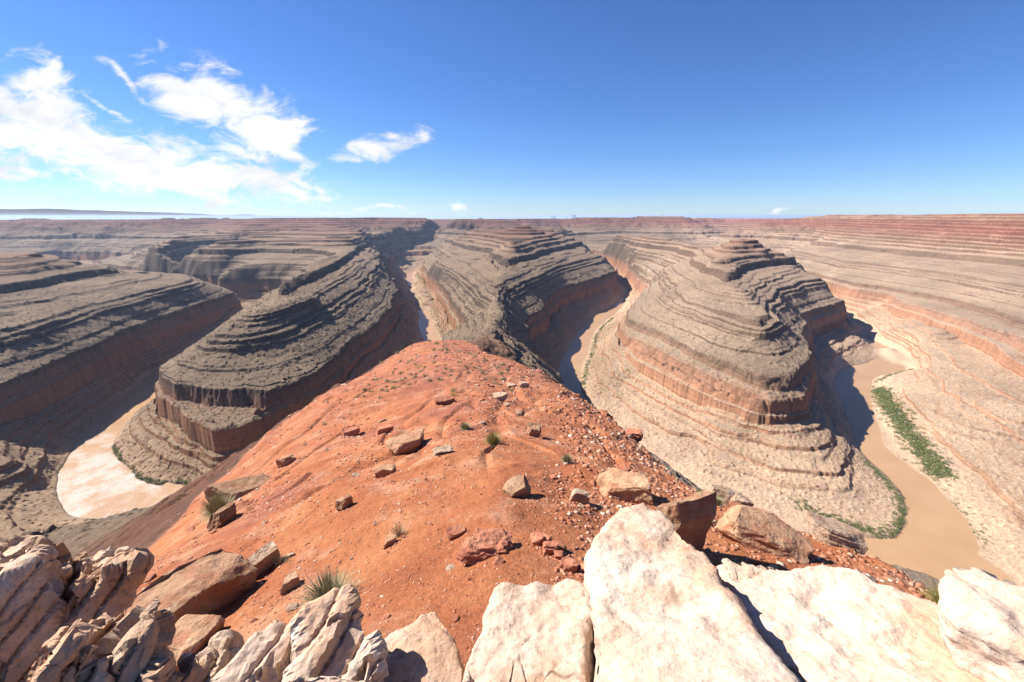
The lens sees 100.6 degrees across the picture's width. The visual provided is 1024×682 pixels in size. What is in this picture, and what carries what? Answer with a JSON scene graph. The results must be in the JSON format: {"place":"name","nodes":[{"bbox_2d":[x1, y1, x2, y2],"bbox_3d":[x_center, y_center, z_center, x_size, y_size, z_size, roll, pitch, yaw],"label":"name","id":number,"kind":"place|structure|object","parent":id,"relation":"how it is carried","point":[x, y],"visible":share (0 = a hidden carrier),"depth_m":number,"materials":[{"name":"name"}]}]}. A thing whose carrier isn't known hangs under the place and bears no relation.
{"place":"outdoors","nodes":[
{"label":"outdoors","id":0,"kind":"place"},
{"bbox_2d":[0,252,242,449],"bbox_3d":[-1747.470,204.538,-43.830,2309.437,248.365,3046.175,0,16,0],"label":"canyon wall","id":1,"kind":"structure","parent":0,"point":[78,339],"depth_m":784.26,"materials":[{"name":"grey stone"}]},
{"bbox_2d":[46,393,122,506],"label":"riverside thicket","id":2,"kind":"object","parent":1,"relation":"on","point":[71,447],"visible":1,"depth_m":588.07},
{"bbox_2d":[0,209,339,219],"bbox_3d":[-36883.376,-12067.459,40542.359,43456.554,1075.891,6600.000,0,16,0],"label":"hills","id":3,"kind":"structure","parent":0,"point":[9,214],"depth_m":39448.13,"materials":[{"name":"grey"}]},
{"bbox_2d":[113,236,423,484],"bbox_3d":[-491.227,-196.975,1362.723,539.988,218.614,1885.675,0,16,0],"label":"canyon spur","id":4,"kind":"structure","parent":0,"point":[340,310],"depth_m":614.51,"materials":[{"name":"stone"}]},
{"bbox_2d":[111,441,198,485],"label":"riverside thicket","id":5,"kind":"object","parent":4,"relation":"on","point":[114,449],"visible":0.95,"depth_m":511.26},
{"bbox_2d":[0,214,922,521],"bbox_3d":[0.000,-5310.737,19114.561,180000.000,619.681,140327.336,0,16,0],"label":"plateau","id":6,"kind":"structure","parent":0,"point":[248,262],"depth_m":2548.70,"materials":[{"name":"brown stone"}]},
{"bbox_2d":[0,327,1023,667],"bbox_3d":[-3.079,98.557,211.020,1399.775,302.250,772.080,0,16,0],"label":"red ridge","id":7,"kind":"structure","parent":0,"point":[158,529],"depth_m":16.08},
{"bbox_2d":[0,534,72,681],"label":"boulder","id":8,"kind":"object","parent":7,"relation":"on","point":[36,572],"visible":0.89,"depth_m":2.50,"materials":[{"name":"stone"}]},
{"bbox_2d":[26,612,123,681],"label":"boulder","id":9,"kind":"object","parent":7,"relation":"on","point":[65,654],"visible":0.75,"depth_m":1.95,"materials":[{"name":"stone"}]},
{"bbox_2d":[60,546,153,628],"bbox_3d":[-2.804,1.859,2.845,0.776,0.943,0.689,11,20,32],"label":"boulder","id":10,"kind":"object","parent":7,"relation":"on","point":[109,581],"visible":0.47,"depth_m":2.71,"materials":[{"name":"stone"}]},
{"bbox_2d":[93,597,176,681],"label":"boulder","id":11,"kind":"object","parent":7,"relation":"on","point":[136,641],"visible":0.96,"depth_m":2.10,"materials":[{"name":"stone"}]},
{"bbox_2d":[144,573,156,582],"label":"stone","id":12,"kind":"object","parent":7,"relation":"on","point":[151,577],"visible":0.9,"depth_m":12.90,"materials":[{"name":"stone"}]},
{"bbox_2d":[124,549,257,622],"bbox_3d":[-6.990,5.861,9.312,1.247,1.580,2.376,7,18,21],"label":"boulder","id":13,"kind":"object","parent":7,"relation":"on","point":[215,582],"visible":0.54,"depth_m":9.22,"materials":[{"name":"brown stone"}]},
{"bbox_2d":[187,525,194,534],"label":"stone","id":14,"kind":"object","parent":7,"relation":"on","point":[190,529],"visible":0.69,"depth_m":23.94,"materials":[{"name":"orange stone"}]},
{"bbox_2d":[168,614,224,672],"bbox_3d":[-6.154,5.729,7.990,1.020,0.797,1.092,0,16,0],"label":"boulder","id":15,"kind":"object","parent":7,"relation":"on","point":[195,633],"visible":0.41,"depth_m":7.95,"materials":[{"name":"brown stone"}]},
{"bbox_2d":[165,630,244,681],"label":"boulder","id":16,"kind":"object","parent":7,"relation":"on","point":[216,655],"visible":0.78,"depth_m":2.24,"materials":[{"name":"stone"}]},
{"bbox_2d":[194,488,236,527],"bbox_3d":[-15.900,9.383,23.163,2.695,2.860,2.757,0,16,0],"label":"bush","id":17,"kind":"object","parent":7,"relation":"on","point":[213,505],"visible":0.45,"depth_m":22.78,"materials":[{"name":"green plant"}]},
{"bbox_2d":[207,502,236,531],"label":"boulder","id":18,"kind":"object","parent":7,"relation":"on","point":[223,515],"visible":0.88,"depth_m":18.96,"materials":[{"name":"brown stone"}]},
{"bbox_2d":[204,473,271,503],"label":"boulder","id":19,"kind":"object","parent":7,"relation":"on","point":[241,486],"visible":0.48,"depth_m":27.46,"materials":[{"name":"brown stone"}]},
{"bbox_2d":[211,618,292,681],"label":"boulder","id":20,"kind":"object","parent":7,"relation":"on","point":[263,655],"visible":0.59,"depth_m":1.98,"materials":[{"name":"stone"}]},
{"bbox_2d":[247,540,279,576],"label":"boulder","id":21,"kind":"object","parent":7,"relation":"on","point":[260,559],"visible":0.58,"depth_m":10.63,"materials":[{"name":"beige stone"}]},
{"bbox_2d":[271,551,290,566],"bbox_3d":[-5.830,5.504,10.729,0.692,0.511,0.707,-8,18,-24],"label":"grass tuft","id":22,"kind":"object","parent":7,"relation":"on","point":[280,561],"visible":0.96,"depth_m":10.72,"materials":[{"name":"plant"}]},
{"bbox_2d":[276,454,296,465],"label":"boulder","id":23,"kind":"object","parent":7,"relation":"on","point":[286,460],"visible":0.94,"depth_m":31.56,"materials":[{"name":"brown stone"}]},
{"bbox_2d":[280,570,300,594],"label":"boulder","id":24,"kind":"object","parent":7,"relation":"on","point":[291,581],"visible":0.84,"depth_m":9.15,"materials":[{"name":"beige stone"}]},
{"bbox_2d":[285,552,295,558],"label":"stone","id":25,"kind":"object","parent":7,"relation":"on","point":[288,555],"visible":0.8,"depth_m":10.92,"materials":[{"name":"beige stone"}]},
{"bbox_2d":[286,602,297,611],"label":"stone","id":26,"kind":"object","parent":7,"relation":"on","point":[291,607],"visible":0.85,"depth_m":8.03,"materials":[{"name":"beige stone"}]},
{"bbox_2d":[288,564,365,617],"bbox_3d":[-3.258,4.627,7.589,1.376,1.007,1.507,-13,21,-38],"label":"bush","id":27,"kind":"object","parent":7,"relation":"on","point":[327,584],"visible":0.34,"depth_m":7.62,"materials":[{"name":"green plant"}]},
{"bbox_2d":[289,676,364,681],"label":"boulder","id":28,"kind":"object","parent":7,"relation":"on","point":[325,679],"visible":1,"depth_m":1.56,"materials":[{"name":"stone"}]},
{"bbox_2d":[282,583,388,681],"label":"boulder","id":29,"kind":"object","parent":7,"relation":"on","point":[328,637],"visible":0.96,"depth_m":1.97,"materials":[{"name":"stone"}]},
{"bbox_2d":[335,493,352,509],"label":"boulder","id":30,"kind":"object","parent":7,"relation":"on","point":[344,502],"visible":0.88,"depth_m":13.17,"materials":[{"name":"brown stone"}]},
{"bbox_2d":[341,425,359,435],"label":"boulder","id":31,"kind":"object","parent":7,"relation":"on","point":[353,430],"visible":0.81,"depth_m":35.50,"materials":[{"name":"red stone"}]},
{"bbox_2d":[351,472,359,476],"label":"stone","id":32,"kind":"object","parent":7,"relation":"on","point":[355,474],"visible":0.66,"depth_m":19.54,"materials":[{"name":"beige stone"}]},
{"bbox_2d":[373,464,396,477],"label":"boulder","id":33,"kind":"object","parent":7,"relation":"on","point":[385,470],"visible":0.83,"depth_m":16.46,"materials":[{"name":"brown stone"}]},
{"bbox_2d":[377,424,393,434],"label":"boulder","id":34,"kind":"object","parent":7,"relation":"on","point":[387,428],"visible":0.97,"depth_m":33.58,"materials":[{"name":"red stone"}]},
{"bbox_2d":[381,612,389,620],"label":"stone","id":35,"kind":"object","parent":7,"relation":"on","point":[385,616],"visible":0.93,"depth_m":6.35,"materials":[{"name":"stone"}]},
{"bbox_2d":[383,535,396,549],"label":"boulder","id":36,"kind":"object","parent":7,"relation":"on","point":[389,541],"visible":0.86,"depth_m":9.44,"materials":[{"name":"brown stone"}]},
{"bbox_2d":[388,520,406,535],"bbox_3d":[-2.628,4.444,9.845,0.807,0.614,0.751,-10,19,-31],"label":"grass tuft","id":37,"kind":"object","parent":7,"relation":"on","point":[400,532],"visible":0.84,"depth_m":9.88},
{"bbox_2d":[385,429,423,455],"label":"boulder","id":38,"kind":"object","parent":7,"relation":"on","point":[407,442],"visible":0.91,"depth_m":25.24,"materials":[{"name":"brown stone"}]},
{"bbox_2d":[384,612,464,681],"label":"boulder","id":39,"kind":"object","parent":7,"relation":"on","point":[422,648],"visible":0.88,"depth_m":2.21,"materials":[{"name":"stone"}]},
{"bbox_2d":[432,444,452,455],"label":"boulder","id":40,"kind":"object","parent":7,"relation":"on","point":[441,449],"visible":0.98,"depth_m":17.60,"materials":[{"name":"beige stone"}]},
{"bbox_2d":[434,396,455,404],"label":"boulder","id":41,"kind":"object","parent":7,"relation":"on","point":[444,400],"visible":0.98,"depth_m":40.47,"materials":[{"name":"red stone"}]},
{"bbox_2d":[445,564,454,570],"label":"stone","id":42,"kind":"object","parent":7,"relation":"on","point":[450,567],"visible":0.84,"depth_m":7.52,"materials":[{"name":"beige stone"}]},
{"bbox_2d":[451,614,459,622],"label":"stone","id":43,"kind":"object","parent":7,"relation":"on","point":[455,619],"visible":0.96,"depth_m":5.82,"materials":[{"name":"orange stone"}]},
{"bbox_2d":[446,524,465,539],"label":"boulder","id":44,"kind":"object","parent":7,"relation":"on","point":[455,531],"visible":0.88,"depth_m":8.83,"materials":[{"name":"red stone"}]},
{"bbox_2d":[459,421,469,430],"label":"bush","id":45,"kind":"object","parent":7,"relation":"on","point":[464,427],"visible":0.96,"depth_m":28.62,"materials":[{"name":"green plant"}]},
{"bbox_2d":[455,528,513,564],"bbox_3d":[-0.477,3.710,7.671,1.051,0.339,0.720,0,16,0],"label":"boulder","id":46,"kind":"object","parent":7,"relation":"on","point":[479,545],"visible":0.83,"depth_m":7.59,"materials":[{"name":"red stone"}]},
{"bbox_2d":[484,431,503,447],"bbox_3d":[-0.932,5.166,21.598,1.466,1.326,1.350,9,19,27],"label":"bush","id":47,"kind":"object","parent":7,"relation":"on","point":[492,440],"visible":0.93,"depth_m":21.49,"materials":[{"name":"green plant"}]},
{"bbox_2d":[493,556,503,564],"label":"stone","id":48,"kind":"object","parent":7,"relation":"on","point":[498,560],"visible":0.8,"depth_m":7.19,"materials":[{"name":"stone"}]},
{"bbox_2d":[493,392,507,400],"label":"boulder","id":49,"kind":"object","parent":7,"relation":"on","point":[502,396],"visible":0.93,"depth_m":42.01,"materials":[{"name":"beige stone"}]},
{"bbox_2d":[506,383,515,387],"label":"boulder","id":50,"kind":"object","parent":7,"relation":"on","point":[509,385],"visible":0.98,"depth_m":54.51,"materials":[{"name":"beige stone"}]},
{"bbox_2d":[502,474,530,496],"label":"boulder","id":51,"kind":"object","parent":7,"relation":"on","point":[517,486],"visible":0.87,"depth_m":10.92,"materials":[{"name":"brown stone"}]},
{"bbox_2d":[519,381,528,387],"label":"boulder","id":52,"kind":"object","parent":7,"relation":"on","point":[523,384],"visible":0.94,"depth_m":53.37,"materials":[{"name":"beige stone"}]},
{"bbox_2d":[462,578,594,681],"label":"boulder","id":53,"kind":"object","parent":7,"relation":"on","point":[535,631],"visible":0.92,"depth_m":2.13,"materials":[{"name":"stone"}]},
{"bbox_2d":[526,422,540,436],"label":"boulder","id":54,"kind":"object","parent":7,"relation":"on","point":[533,428],"visible":0.86,"depth_m":27.06,"materials":[{"name":"brown stone"}]},
{"bbox_2d":[136,340,936,665],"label":"gravel","id":55,"kind":"structure","parent":7,"relation":"on","point":[670,492],"depth_m":13.95,"materials":[{"name":"orange gravel"}]},
{"bbox_2d":[530,532,543,545],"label":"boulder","id":56,"kind":"object","parent":7,"relation":"on","point":[537,538],"visible":0.87,"depth_m":7.97,"materials":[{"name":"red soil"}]},
{"bbox_2d":[533,528,544,533],"bbox_3d":[0.533,3.784,8.274,0.225,0.222,0.185,0,16,0],"label":"clay lump","id":57,"kind":"object","parent":7,"relation":"on","point":[536,530],"visible":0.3,"depth_m":8.27,"materials":[{"name":"red soil"}]},
{"bbox_2d":[542,534,551,540],"bbox_3d":[0.618,3.799,8.125,0.304,0.171,0.239,0,16,0],"label":"clay lump","id":58,"kind":"object","parent":7,"relation":"on","point":[547,537],"visible":0.45,"depth_m":8.10,"materials":[{"name":"brown stone"}]},
{"bbox_2d":[542,544,553,554],"bbox_3d":[0.664,3.816,7.750,0.247,0.185,0.190,0,16,0],"label":"clay lump","id":59,"kind":"object","parent":7,"relation":"on","point":[547,550],"visible":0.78,"depth_m":7.67,"materials":[{"name":"stone"}]},
{"bbox_2d":[543,541,558,553],"bbox_3d":[0.709,3.808,7.820,0.305,0.266,0.248,0,16,0],"label":"clay lump","id":60,"kind":"object","parent":7,"relation":"on","point":[554,545],"visible":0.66,"depth_m":7.76,"materials":[{"name":"brown stone"}]},
{"bbox_2d":[550,540,565,552],"bbox_3d":[0.862,3.869,7.970,0.304,0.175,0.250,3,17,10],"label":"clay lump","id":61,"kind":"object","parent":7,"relation":"on","point":[562,546],"visible":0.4,"depth_m":7.93,"materials":[{"name":"red soil"}]},
{"bbox_2d":[554,550,563,559],"bbox_3d":[0.841,3.841,7.559,0.190,0.226,0.167,0,16,0],"label":"clay lump","id":62,"kind":"object","parent":7,"relation":"on","point":[559,554],"visible":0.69,"depth_m":7.51,"materials":[{"name":"stone"}]},
{"bbox_2d":[559,557,574,567],"bbox_3d":[0.958,3.820,7.270,0.272,0.179,0.219,5,17,15],"label":"clay lump","id":63,"kind":"object","parent":7,"relation":"on","point":[562,561],"visible":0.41,"depth_m":7.27,"materials":[{"name":"soil"}]},
{"bbox_2d":[561,453,573,463],"bbox_3d":[2.080,4.541,16.038,0.725,0.698,0.690,9,19,28],"label":"bush","id":64,"kind":"object","parent":7,"relation":"on","point":[566,458],"visible":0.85,"depth_m":15.98,"materials":[{"name":"green plant"}]},
{"bbox_2d":[563,558,577,572],"bbox_3d":[0.990,3.833,7.190,0.257,0.262,0.211,3,17,11],"label":"clay lump","id":65,"kind":"object","parent":7,"relation":"on","point":[570,564],"visible":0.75,"depth_m":7.11,"materials":[{"name":"stone"}]},
{"bbox_2d":[569,488,589,503],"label":"boulder","id":66,"kind":"object","parent":7,"relation":"on","point":[580,496],"visible":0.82,"depth_m":11.20,"materials":[{"name":"beige stone"}]},
{"bbox_2d":[579,563,584,571],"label":"clay lump","id":67,"kind":"object","parent":7,"relation":"on","point":[581,567],"visible":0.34,"depth_m":7.12,"materials":[{"name":"stone"}]},
{"bbox_2d":[596,467,653,505],"bbox_3d":[3.443,4.409,12.769,1.630,0.794,1.274,0,16,0],"label":"boulder","id":68,"kind":"object","parent":7,"relation":"on","point":[623,485],"visible":0.81,"depth_m":12.49,"materials":[{"name":"brown stone"}]},
{"bbox_2d":[625,428,642,441],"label":"boulder","id":69,"kind":"object","parent":7,"relation":"on","point":[637,434],"visible":0.81,"depth_m":38.64,"materials":[{"name":"red stone"}]},
{"bbox_2d":[655,491,716,551],"bbox_3d":[4.003,4.263,9.877,1.424,1.713,0.642,-4,17,-15],"label":"boulder","id":70,"kind":"object","parent":7,"relation":"on","point":[691,518],"visible":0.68,"depth_m":9.58,"materials":[{"name":"brown stone"}]},
{"bbox_2d":[584,503,799,681],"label":"boulder","id":71,"kind":"object","parent":7,"relation":"on","point":[663,603],"visible":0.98,"depth_m":1.92,"materials":[{"name":"stone"}]},
{"bbox_2d":[716,495,726,505],"bbox_3d":[8.412,6.747,17.593,1.048,0.824,1.044,0,16,0],"label":"bush","id":72,"kind":"object","parent":7,"relation":"on","point":[719,501],"visible":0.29,"depth_m":17.51,"materials":[{"name":"green plant"}]},
{"bbox_2d":[704,485,741,505],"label":"boulder","id":73,"kind":"object","parent":7,"relation":"on","point":[726,494],"visible":0.45,"depth_m":18.69,"materials":[{"name":"beige stone"}]},
{"bbox_2d":[729,501,741,506],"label":"boulder","id":74,"kind":"object","parent":7,"relation":"on","point":[732,503],"visible":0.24,"depth_m":15.76,"materials":[{"name":"stone"}]},
{"bbox_2d":[730,493,753,506],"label":"boulder","id":75,"kind":"object","parent":7,"relation":"on","point":[741,499],"visible":0.47,"depth_m":16.77,"materials":[{"name":"beige stone"}]},
{"bbox_2d":[714,505,814,563],"bbox_3d":[6.595,5.038,11.179,2.296,1.034,1.282,8,18,24],"label":"boulder","id":76,"kind":"object","parent":7,"relation":"on","point":[759,529],"visible":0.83,"depth_m":10.87,"materials":[{"name":"brown stone"}]},
{"bbox_2d":[807,511,867,554],"bbox_3d":[9.840,5.850,12.847,1.484,0.776,1.070,5,17,18],"label":"boulder","id":77,"kind":"object","parent":7,"relation":"on","point":[830,531],"visible":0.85,"depth_m":12.65,"materials":[{"name":"beige stone"}]},
{"bbox_2d":[716,558,983,681],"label":"boulder","id":78,"kind":"object","parent":7,"relation":"on","point":[822,623],"visible":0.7,"depth_m":2.04,"materials":[{"name":"stone"}]},
{"bbox_2d":[914,578,938,602],"bbox_3d":[9.476,5.763,9.237,1.196,0.915,1.138,0,16,0],"label":"bush","id":79,"kind":"object","parent":7,"relation":"on","point":[936,594],"visible":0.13,"depth_m":9.41,"materials":[{"name":"green plant"}]},
{"bbox_2d":[937,567,1023,681],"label":"boulder","id":80,"kind":"object","parent":7,"relation":"on","point":[981,620],"visible":0.85,"depth_m":1.75,"materials":[{"name":"stone"}]},
{"bbox_2d":[0,0,1023,218],"label":"sky","id":81,"kind":"structure","parent":0,"point":[429,109],"materials":[{"name":"blue"}]},
{"bbox_2d":[414,226,620,371],"bbox_3d":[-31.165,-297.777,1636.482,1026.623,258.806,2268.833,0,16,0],"label":"canyon mesa","id":82,"kind":"structure","parent":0,"point":[545,295],"depth_m":1282.29,"materials":[{"name":"stone"}]},
{"bbox_2d":[416,274,444,331],"bbox_3d":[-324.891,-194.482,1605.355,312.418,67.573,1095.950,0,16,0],"label":"riverside thicket","id":83,"kind":"object","parent":82,"relation":"on","point":[430,298],"visible":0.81,"depth_m":1521.35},
{"bbox_2d":[56,266,1010,580],"bbox_3d":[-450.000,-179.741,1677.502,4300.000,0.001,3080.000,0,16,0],"label":"river","id":84,"kind":"structure","parent":0,"point":[932,538],"depth_m":504.34,"materials":[{"name":"liquid"}]},
{"bbox_2d":[580,238,905,538],"bbox_3d":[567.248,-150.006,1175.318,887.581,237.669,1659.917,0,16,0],"label":"canyon spur","id":85,"kind":"structure","parent":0,"point":[721,365],"depth_m":665.48,"materials":[{"name":"brown stone"}]},
{"bbox_2d":[581,317,613,391],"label":"riverside thicket","id":86,"kind":"object","parent":85,"relation":"on","point":[584,372],"visible":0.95,"depth_m":920.89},
{"bbox_2d":[789,455,906,537],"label":"riverside thicket","id":87,"kind":"object","parent":85,"relation":"on","point":[900,510],"visible":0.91,"depth_m":439.14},
{"bbox_2d":[784,213,1023,578],"bbox_3d":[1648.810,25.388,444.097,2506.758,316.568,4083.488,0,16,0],"label":"canyon wall","id":88,"kind":"structure","parent":0,"point":[935,302],"depth_m":939.52,"materials":[{"name":"brown stone"}]},
{"bbox_2d":[876,368,912,380],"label":"riverside thicket","id":89,"kind":"object","parent":88,"relation":"on","point":[898,372],"visible":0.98,"depth_m":827.92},
{"bbox_2d":[870,385,958,481],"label":"riverside thicket","id":90,"kind":"object","parent":88,"relation":"on","point":[932,460],"visible":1,"depth_m":593.30,"materials":[{"name":"green plant"}]},
{"bbox_2d":[934,480,994,546],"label":"riverside thicket","id":91,"kind":"object","parent":88,"relation":"on","point":[971,520],"visible":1,"depth_m":425.69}
]}

